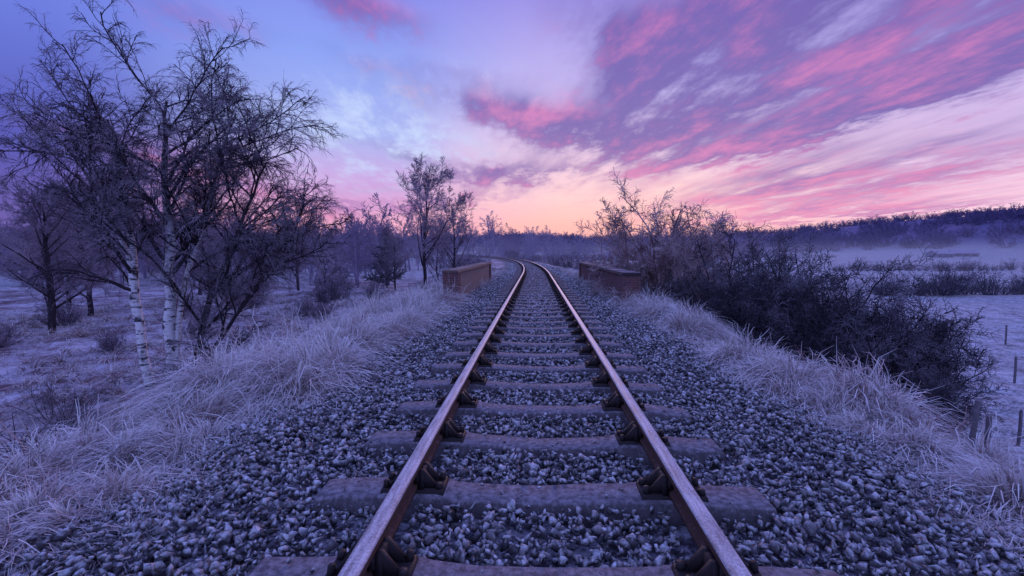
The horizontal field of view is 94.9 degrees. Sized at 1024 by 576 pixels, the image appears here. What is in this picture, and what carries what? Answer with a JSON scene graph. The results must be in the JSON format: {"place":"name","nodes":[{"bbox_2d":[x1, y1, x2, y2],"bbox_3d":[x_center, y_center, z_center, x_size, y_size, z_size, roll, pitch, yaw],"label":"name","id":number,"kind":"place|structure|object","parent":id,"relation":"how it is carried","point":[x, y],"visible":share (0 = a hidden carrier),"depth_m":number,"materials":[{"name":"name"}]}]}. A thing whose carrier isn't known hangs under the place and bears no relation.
{"place":"outdoors","nodes":[
{"label":"outdoors","id":0,"kind":"place"},
{"bbox_2d":[0,214,1023,575],"bbox_3d":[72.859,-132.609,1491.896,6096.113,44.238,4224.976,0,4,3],"label":"ground","id":1,"kind":"structure","parent":0,"point":[1000,312],"depth_m":20.36,"materials":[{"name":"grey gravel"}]},
{"bbox_2d":[0,319,32,347],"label":"scrub bush","id":2,"kind":"object","parent":1,"relation":"on","point":[5,338],"visible":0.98,"depth_m":23.78,"materials":[{"name":"grey plant"}]},
{"bbox_2d":[0,421,58,462],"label":"willow shrub","id":3,"kind":"object","parent":1,"relation":"on","point":[23,441],"visible":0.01,"depth_m":6.26,"materials":[{"name":"plant"}]},
{"bbox_2d":[0,414,70,465],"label":"willow shrub","id":4,"kind":"object","parent":1,"relation":"on","point":[14,429],"visible":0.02,"depth_m":7.16,"materials":[{"name":"plant"}]},
{"bbox_2d":[1,420,76,460],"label":"willow shrub","id":5,"kind":"object","parent":1,"relation":"on","point":[55,432],"depth_m":7.91,"materials":[{"name":"plant"}]},
{"bbox_2d":[0,218,102,311],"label":"oak tree","id":6,"kind":"object","parent":1,"relation":"on","point":[22,275],"visible":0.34,"depth_m":32.49,"materials":[{"name":"brown plant"}]},
{"bbox_2d":[18,300,88,327],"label":"scrub bush","id":7,"kind":"object","parent":1,"relation":"on","point":[65,317],"visible":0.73,"depth_m":32.67,"materials":[{"name":"grey plant"}]},
{"bbox_2d":[0,204,121,308],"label":"oak tree","id":8,"kind":"object","parent":1,"relation":"on","point":[70,301],"visible":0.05,"depth_m":42.11,"materials":[{"name":"grey plant"}]},
{"bbox_2d":[3,370,121,434],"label":"hazel shrub","id":9,"kind":"object","parent":1,"relation":"on","point":[60,418],"visible":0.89,"depth_m":13.31,"materials":[{"name":"brown plant"}]},
{"bbox_2d":[0,172,127,332],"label":"oak tree","id":10,"kind":"object","parent":1,"relation":"on","point":[50,295],"visible":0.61,"depth_m":28.17,"materials":[{"name":"brown plant"}]},
{"bbox_2d":[14,194,137,316],"bbox_3d":[-34.640,-2.604,38.078,6.793,10.526,7.434,2,5,21],"label":"oak tree","id":11,"kind":"object","parent":1,"relation":"on","point":[91,309],"visible":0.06,"depth_m":37.86,"materials":[{"name":"grey plant"}]},
{"bbox_2d":[90,331,128,353],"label":"scrub bush","id":12,"kind":"object","parent":1,"relation":"on","point":[106,345],"visible":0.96,"depth_m":23.03,"materials":[{"name":"grey plant"}]},
{"bbox_2d":[0,1,226,406],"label":"birch tree","id":13,"kind":"object","parent":1,"relation":"on","point":[132,278],"visible":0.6,"depth_m":14.43,"materials":[{"name":"white plant"}]},
{"bbox_2d":[0,0,346,387],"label":"birch tree","id":14,"kind":"object","parent":1,"relation":"on","point":[171,331],"visible":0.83,"depth_m":14.27,"materials":[{"name":"brown plant"}]},
{"bbox_2d":[159,294,201,318],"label":"scrub bush","id":15,"kind":"object","parent":1,"relation":"on","point":[185,309],"visible":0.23,"depth_m":34.42,"materials":[{"name":"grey plant"}]},
{"bbox_2d":[181,315,212,337],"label":"scrub bush","id":16,"kind":"object","parent":1,"relation":"on","point":[189,322],"visible":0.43,"depth_m":27.01,"materials":[{"name":"grey plant"}]},
{"bbox_2d":[175,218,227,294],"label":"oak tree","id":17,"kind":"object","parent":1,"relation":"on","point":[201,260],"visible":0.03,"depth_m":55.54,"materials":[{"name":"grey plant"}]},
{"bbox_2d":[138,324,267,405],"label":"grass","id":18,"kind":"structure","parent":1,"relation":"on","point":[170,364],"depth_m":14.23,"materials":[{"name":"plant"}]},
{"bbox_2d":[174,219,235,289],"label":"oak tree","id":19,"kind":"object","parent":1,"relation":"on","point":[213,238],"visible":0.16,"depth_m":46.94,"materials":[{"name":"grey plant"}]},
{"bbox_2d":[184,301,231,324],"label":"scrub bush","id":20,"kind":"object","parent":1,"relation":"on","point":[210,312],"visible":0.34,"depth_m":31.13,"materials":[{"name":"grey plant"}]},
{"bbox_2d":[78,71,357,373],"bbox_3d":[-8.370,-1.178,15.626,7.384,10.670,6.338,0,4,3],"label":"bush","id":21,"kind":"object","parent":1,"relation":"on","point":[275,261],"visible":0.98,"depth_m":14.29,"materials":[{"name":"plant"}]},
{"bbox_2d":[197,268,242,296],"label":"scrub bush","id":22,"kind":"object","parent":1,"relation":"on","point":[207,279],"visible":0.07,"depth_m":53.08,"materials":[{"name":"grey plant"}]},
{"bbox_2d":[222,290,267,308],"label":"scrub bush","id":23,"kind":"object","parent":1,"relation":"on","point":[251,300],"visible":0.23,"depth_m":39.23,"materials":[{"name":"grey plant"}]},
{"bbox_2d":[221,272,270,298],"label":"scrub bush","id":24,"kind":"object","parent":1,"relation":"on","point":[246,287],"visible":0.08,"depth_m":49.31,"materials":[{"name":"grey plant"}]},
{"bbox_2d":[211,221,284,301],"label":"oak tree","id":25,"kind":"object","parent":1,"relation":"on","point":[246,258],"visible":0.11,"depth_m":42.19,"materials":[{"name":"grey plant"}]},
{"bbox_2d":[0,265,508,575],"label":"grass verge","id":26,"kind":"object","parent":1,"relation":"on","point":[243,385],"depth_m":4.46,"materials":[{"name":"beige plant"}]},
{"bbox_2d":[275,215,327,290],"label":"oak tree","id":27,"kind":"object","parent":1,"relation":"on","point":[296,278],"visible":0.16,"depth_m":56.94,"materials":[{"name":"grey plant"}]},
{"bbox_2d":[287,297,322,317],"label":"scrub bush","id":28,"kind":"object","parent":1,"relation":"on","point":[304,308],"visible":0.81,"depth_m":35.72,"materials":[{"name":"grey plant"}]},
{"bbox_2d":[307,299,342,320],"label":"scrub bush","id":29,"kind":"object","parent":1,"relation":"on","point":[322,311],"visible":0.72,"depth_m":33.66,"materials":[{"name":"grey plant"}]},
{"bbox_2d":[295,225,356,290],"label":"oak tree","id":30,"kind":"object","parent":1,"relation":"on","point":[328,261],"visible":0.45,"depth_m":51.17,"materials":[{"name":"plant"}]},
{"bbox_2d":[298,270,354,303],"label":"scrub bush","id":31,"kind":"object","parent":1,"relation":"on","point":[331,291],"visible":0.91,"depth_m":42.98,"materials":[{"name":"grey plant"}]},
{"bbox_2d":[315,268,359,290],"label":"scrub bush","id":32,"kind":"object","parent":1,"relation":"on","point":[347,282],"visible":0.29,"depth_m":56.39,"materials":[{"name":"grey plant"}]},
{"bbox_2d":[339,302,364,315],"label":"scrub bush","id":33,"kind":"object","parent":1,"relation":"on","point":[352,305],"visible":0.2,"depth_m":34.25,"materials":[{"name":"grey plant"}]},
{"bbox_2d":[357,279,389,300],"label":"scrub bush","id":34,"kind":"object","parent":1,"relation":"on","point":[375,288],"visible":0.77,"depth_m":46.34,"materials":[{"name":"grey plant"}]},
{"bbox_2d":[0,192,765,287],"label":"distant trees","id":35,"kind":"object","parent":1,"relation":"on","point":[361,253],"visible":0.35,"depth_m":96.16,"materials":[{"name":"grey plant"}]},
{"bbox_2d":[363,237,405,287],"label":"pine tree","id":36,"kind":"object","parent":1,"relation":"on","point":[380,280],"visible":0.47,"depth_m":60.58,"materials":[{"name":"grey plant"}]},
{"bbox_2d":[368,223,410,284],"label":"oak tree","id":37,"kind":"object","parent":1,"relation":"on","point":[386,230],"visible":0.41,"depth_m":66.07,"materials":[{"name":"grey plant"}]},
{"bbox_2d":[372,232,410,289],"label":"oak tree","id":38,"kind":"object","parent":1,"relation":"on","point":[397,245],"visible":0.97,"depth_m":56.61,"materials":[{"name":"grey plant"}]},
{"bbox_2d":[384,287,406,298],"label":"scrub bush","id":39,"kind":"object","parent":1,"relation":"on","point":[394,292],"visible":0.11,"depth_m":40.47,"materials":[{"name":"grey plant"}]},
{"bbox_2d":[406,278,434,292],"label":"scrub bush","id":40,"kind":"object","parent":1,"relation":"on","point":[419,282],"visible":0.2,"depth_m":50.51,"materials":[{"name":"grey plant"}]},
{"bbox_2d":[394,152,473,287],"bbox_3d":[-3.670,-2.819,21.630,3.706,7.285,4.950,0,4,3],"label":"alder tree","id":41,"kind":"object","parent":1,"relation":"on","point":[425,230],"visible":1,"depth_m":21.73,"materials":[{"name":"brown plant"}]},
{"bbox_2d":[412,222,455,281],"bbox_3d":[-5.586,-1.934,34.781,3.091,6.409,3.834,0,4,2],"label":"alder tree","id":42,"kind":"object","parent":1,"relation":"on","point":[440,266],"visible":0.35,"depth_m":34.96,"materials":[{"name":"grey plant"}]},
{"bbox_2d":[424,186,476,267],"bbox_3d":[-4.439,-3.150,31.522,4.510,7.540,3.637,2,5,26],"label":"alder tree","id":43,"kind":"object","parent":1,"relation":"on","point":[461,202],"visible":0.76,"depth_m":31.21,"materials":[{"name":"brown plant"}]},
{"bbox_2d":[428,254,475,283],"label":"scrub bush","id":44,"kind":"object","parent":1,"relation":"on","point":[462,263],"visible":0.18,"depth_m":46.28,"materials":[{"name":"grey plant"}]},
{"bbox_2d":[449,254,478,267],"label":"scrub bush","id":45,"kind":"object","parent":1,"relation":"on","point":[465,260],"visible":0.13,"depth_m":57.46,"materials":[{"name":"grey plant"}]},
{"bbox_2d":[442,262,491,301],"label":"brick parapet","id":46,"kind":"structure","parent":1,"relation":"on","point":[471,275],"depth_m":16.46,"materials":[{"name":"brick"}]},
{"bbox_2d":[461,251,490,262],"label":"scrub bush","id":47,"kind":"object","parent":1,"relation":"on","point":[485,256],"visible":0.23,"depth_m":72.12,"materials":[{"name":"grey plant"}]},
{"bbox_2d":[0,262,1023,575],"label":"ballast","id":48,"kind":"structure","parent":1,"relation":"on","point":[858,554],"depth_m":3.03,"materials":[{"name":"gravel"}]},
{"bbox_2d":[0,202,1023,260],"bbox_3d":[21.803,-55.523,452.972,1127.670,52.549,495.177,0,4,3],"label":"distant woodland","id":49,"kind":"object","parent":1,"relation":"on","point":[879,231],"visible":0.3,"depth_m":356.22,"materials":[{"name":"grey plant"}]},
{"bbox_2d":[505,248,526,259],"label":"scrub bush","id":50,"kind":"object","parent":1,"relation":"on","point":[512,254],"visible":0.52,"depth_m":111.02,"materials":[{"name":"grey plant"}]},
{"bbox_2d":[523,253,548,262],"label":"scrub bush","id":51,"kind":"object","parent":1,"relation":"on","point":[534,259],"visible":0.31,"depth_m":91.68,"materials":[{"name":"grey plant"}]},
{"bbox_2d":[247,255,839,575],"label":"railway track","id":52,"kind":"structure","parent":1,"relation":"on","point":[697,510],"depth_m":2.86,"materials":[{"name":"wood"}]},
{"bbox_2d":[535,251,564,266],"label":"scrub bush","id":53,"kind":"object","parent":1,"relation":"on","point":[552,260],"visible":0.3,"depth_m":74.18,"materials":[{"name":"grey plant"}]},
{"bbox_2d":[549,251,586,270],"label":"scrub bush","id":54,"kind":"object","parent":1,"relation":"on","point":[568,263],"visible":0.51,"depth_m":57.16,"materials":[{"name":"grey plant"}]},
{"bbox_2d":[571,257,593,270],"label":"scrub bush","id":55,"kind":"object","parent":1,"relation":"on","point":[590,261],"visible":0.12,"depth_m":43.18,"materials":[{"name":"grey plant"}]},
{"bbox_2d":[579,262,641,303],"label":"brick parapet","id":56,"kind":"structure","parent":1,"relation":"on","point":[621,281],"depth_m":15.02,"materials":[{"name":"brown brick"}]},
{"bbox_2d":[574,167,770,308],"bbox_3d":[5.932,-1.451,18.252,6.898,5.839,7.682,0,4,3],"label":"willow tree","id":57,"kind":"object","parent":1,"relation":"on","point":[669,260],"visible":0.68,"depth_m":17.82,"materials":[{"name":"plant"}]},
{"bbox_2d":[632,232,766,303],"bbox_3d":[9.199,0.069,23.893,7.888,5.995,7.083,-2,5,-22],"label":"willow tree","id":58,"kind":"object","parent":1,"relation":"on","point":[729,258],"visible":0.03,"depth_m":22.46,"materials":[{"name":"brown plant"}]},
{"bbox_2d":[622,212,853,327],"bbox_3d":[6.921,0.167,14.656,5.807,5.034,6.568,-2,5,-22],"label":"hawthorn bush","id":59,"kind":"object","parent":1,"relation":"on","point":[687,282],"visible":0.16,"depth_m":14.41,"materials":[{"name":"grey plant"}]},
{"bbox_2d":[682,256,825,350],"bbox_3d":[6.384,0.665,12.556,3.400,3.123,4.090,1,5,15],"label":"hawthorn bush","id":60,"kind":"object","parent":1,"relation":"on","point":[732,312],"visible":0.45,"depth_m":12.01,"materials":[{"name":"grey plant"}]},
{"bbox_2d":[553,266,1023,575],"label":"grass verge","id":61,"kind":"object","parent":1,"relation":"on","point":[858,411],"depth_m":4.62,"materials":[{"name":"beige plant"}]},
{"bbox_2d":[666,222,979,381],"bbox_3d":[7.313,0.881,12.127,6.867,5.263,6.071,0,4,3],"label":"hawthorn bush","id":62,"kind":"object","parent":1,"relation":"on","point":[809,287],"visible":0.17,"depth_m":11.04,"materials":[{"name":"brown plant"}]},
{"bbox_2d":[751,277,906,330],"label":"hawthorn bush","id":63,"kind":"object","parent":1,"relation":"on","point":[866,296],"visible":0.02,"depth_m":14.90,"materials":[{"name":"grey plant"}]},
{"bbox_2d":[766,335,893,388],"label":"hawthorn bush","id":64,"kind":"object","parent":1,"relation":"on","point":[834,362],"visible":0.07,"depth_m":9.16,"materials":[{"name":"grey plant"}]},
{"bbox_2d":[795,346,864,378],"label":"bramble bush","id":65,"kind":"object","parent":1,"relation":"on","point":[826,359],"visible":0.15,"depth_m":6.39,"materials":[{"name":"brown plant"}]},
{"bbox_2d":[719,244,987,361],"bbox_3d":[8.750,1.251,14.196,6.071,5.263,6.867,-1,5,-14],"label":"hawthorn bush","id":66,"kind":"object","parent":1,"relation":"on","point":[849,288],"visible":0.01,"depth_m":13.91,"materials":[{"name":"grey plant"}]},
{"bbox_2d":[813,352,930,409],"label":"bramble bush","id":67,"kind":"object","parent":1,"relation":"on","point":[880,368],"visible":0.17,"depth_m":5.35,"materials":[{"name":"plant"}]},
{"bbox_2d":[744,273,1001,409],"bbox_3d":[7.414,1.605,10.507,5.089,3.887,4.231,-2,5,-26],"label":"hawthorn bush","id":68,"kind":"object","parent":1,"relation":"on","point":[824,334],"visible":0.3,"depth_m":9.63,"materials":[{"name":"brown plant"}]},
{"bbox_2d":[766,274,1015,436],"bbox_3d":[8.191,1.753,10.839,5.453,4.164,4.533,-1,5,-18],"label":"hawthorn bush","id":69,"kind":"object","parent":1,"relation":"on","point":[944,342],"visible":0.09,"depth_m":9.86,"materials":[{"name":"brown plant"}]},
{"bbox_2d":[828,343,996,446],"bbox_3d":[6.881,2.218,8.597,3.090,2.360,2.569,1,5,11],"label":"hawthorn bush","id":70,"kind":"object","parent":1,"relation":"on","point":[940,391],"visible":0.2,"depth_m":8.10,"materials":[{"name":"grey plant"}]},
{"bbox_2d":[834,256,1023,271],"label":"hedgerow","id":71,"kind":"object","parent":1,"relation":"on","point":[1007,267],"visible":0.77,"depth_m":115.10,"materials":[{"name":"plant"}]},
{"bbox_2d":[872,402,985,457],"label":"bramble bush","id":72,"kind":"object","parent":1,"relation":"on","point":[953,427],"visible":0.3,"depth_m":4.31,"materials":[{"name":"plant"}]},
{"bbox_2d":[925,250,954,257],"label":"barn","id":73,"kind":"structure","parent":1,"relation":"on","point":[943,253],"depth_m":236.46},
{"bbox_2d":[864,261,1023,295],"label":"hedgerow","id":74,"kind":"object","parent":1,"relation":"on","point":[960,287],"visible":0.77,"depth_m":51.99,"materials":[{"name":"brown plant"}]},
{"bbox_2d":[949,249,980,256],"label":"barn","id":75,"kind":"structure","parent":1,"relation":"on","point":[966,252],"depth_m":239.28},
{"bbox_2d":[968,397,980,446],"bbox_3d":[4.265,1.426,4.361,0.046,0.840,0.052,8,9,43],"label":"fence post","id":76,"kind":"object","parent":1,"relation":"on","point":[975,415],"visible":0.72,"depth_m":4.32,"materials":[{"name":"grey wood"}]},
{"bbox_2d":[984,413,991,449],"bbox_3d":[4.459,1.562,4.419,0.042,0.780,0.048,2,5,32],"label":"fence post","id":77,"kind":"object","parent":1,"relation":"on","point":[988,420],"visible":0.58,"depth_m":4.39,"materials":[{"name":"grey wood"}]},
{"bbox_2d":[1004,325,1006,344],"bbox_3d":[25.246,2.552,24.038,0.073,1.350,0.083,-4,6,-22],"label":"fence post","id":78,"kind":"object","parent":1,"relation":"on","point":[1005,342],"visible":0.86,"depth_m":24.01,"materials":[{"name":"brown wood"}]},
{"bbox_2d":[1013,356,1016,382],"bbox_3d":[18.399,3.157,17.201,0.073,1.350,0.083,-2,5,-10],"label":"fence post","id":79,"kind":"object","parent":1,"relation":"on","point":[1015,369],"visible":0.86,"depth_m":17.17,"materials":[{"name":"brown wood"}]},
{"bbox_2d":[1016,409,1022,445],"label":"fence post","id":80,"kind":"object","parent":1,"relation":"on","point":[1019,433],"visible":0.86,"depth_m":11.29,"materials":[{"name":"brown wood"}]},
{"bbox_2d":[0,0,1023,239],"label":"sky","id":81,"kind":"structure","parent":0,"point":[780,113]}
]}

